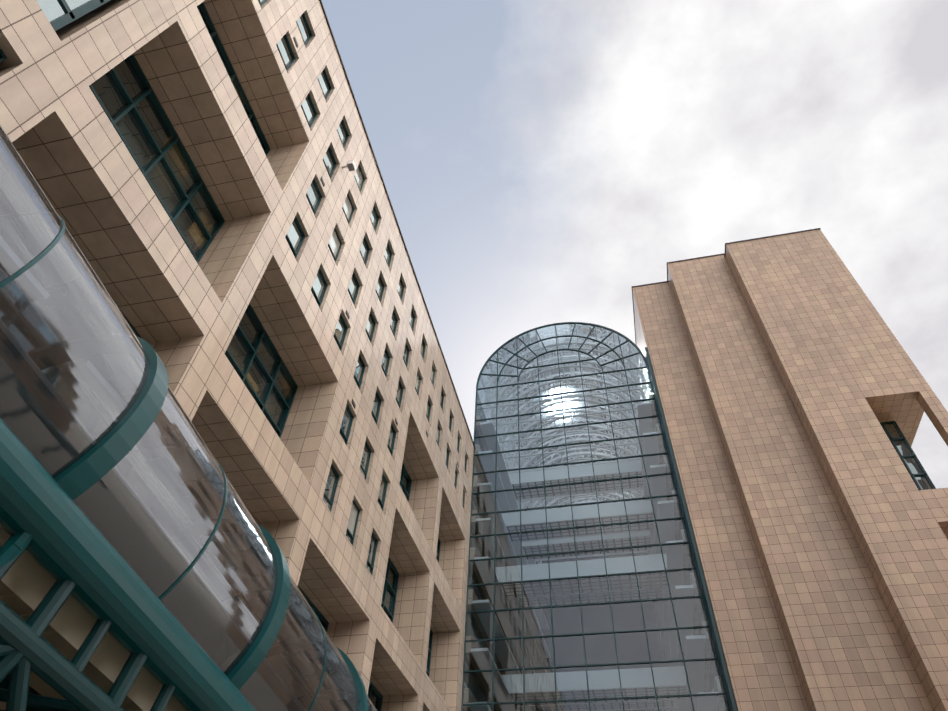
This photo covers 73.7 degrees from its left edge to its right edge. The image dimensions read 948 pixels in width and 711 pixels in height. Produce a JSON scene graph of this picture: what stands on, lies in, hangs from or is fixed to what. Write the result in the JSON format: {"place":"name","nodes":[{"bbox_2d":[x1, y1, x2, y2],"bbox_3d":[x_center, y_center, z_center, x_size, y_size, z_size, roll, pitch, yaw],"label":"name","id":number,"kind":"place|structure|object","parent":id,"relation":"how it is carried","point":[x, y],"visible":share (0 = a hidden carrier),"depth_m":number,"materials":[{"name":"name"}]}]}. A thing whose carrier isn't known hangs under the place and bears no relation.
{"place":"outdoors","nodes":[
{"label":"outdoors","id":0,"kind":"place"},
{"bbox_2d":[0,0,474,710],"bbox_3d":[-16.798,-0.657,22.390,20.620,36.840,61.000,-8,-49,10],"label":"building","id":1,"kind":"structure","parent":0,"point":[208,178],"depth_m":24.53,"materials":[{"name":"stone"}]},
{"bbox_2d":[495,460,685,710],"bbox_3d":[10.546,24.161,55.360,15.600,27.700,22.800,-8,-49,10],"label":"floor slabs","id":2,"kind":"structure","parent":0,"point":[615,592],"depth_m":54.11,"materials":[{"name":"grey concrete"}]},
{"bbox_2d":[463,371,728,710],"bbox_3d":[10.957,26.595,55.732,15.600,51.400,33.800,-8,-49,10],"label":"atrium interior walls","id":3,"kind":"structure","parent":0,"point":[663,617],"depth_m":52.87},
{"bbox_2d":[321,0,947,488],"label":"sky","id":4,"kind":"structure","parent":0,"point":[540,162],"materials":[{"name":"white"}]},
{"bbox_2d":[631,228,947,710],"bbox_3d":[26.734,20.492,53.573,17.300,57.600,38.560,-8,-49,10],"label":"tower","id":5,"kind":"structure","parent":0,"point":[798,397],"depth_m":41.94,"materials":[{"name":"stone"}]},
{"label":"ground","id":6,"kind":"structure","parent":0,"visible":0},
{"bbox_2d":[0,215,377,710],"bbox_3d":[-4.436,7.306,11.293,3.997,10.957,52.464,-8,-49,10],"label":"tube frame","id":7,"kind":"object","parent":6,"relation":"on","point":[89,621],"visible":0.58,"depth_m":7.09,"materials":[{"name":"teal metal"}]},
{"bbox_2d":[0,125,376,710],"bbox_3d":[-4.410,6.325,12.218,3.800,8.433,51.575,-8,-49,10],"label":"glass tube","id":8,"kind":"object","parent":7,"relation":"attached to","point":[74,365],"visible":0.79,"depth_m":7.69,"materials":[{"name":"clear glass"}]},
{"bbox_2d":[461,322,737,710],"bbox_3d":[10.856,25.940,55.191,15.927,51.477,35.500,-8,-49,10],"label":"window frame grid","id":9,"kind":"object","parent":6,"relation":"on","point":[728,693],"visible":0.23,"depth_m":53.98,"materials":[{"name":"black metal"}]},
{"bbox_2d":[478,324,648,511],"bbox_3d":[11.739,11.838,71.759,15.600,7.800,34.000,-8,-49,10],"label":"glass roof","id":10,"kind":"structure","parent":9,"relation":"attached to","point":[532,339],"depth_m":68.01,"materials":[{"name":"clear glass"}]},
{"bbox_2d":[463,324,727,710],"bbox_3d":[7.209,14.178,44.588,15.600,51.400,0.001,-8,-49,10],"label":"glass curtain wall","id":11,"kind":"structure","parent":9,"relation":"attached to","point":[508,409],"depth_m":45.19,"materials":[{"name":"clear glass"}]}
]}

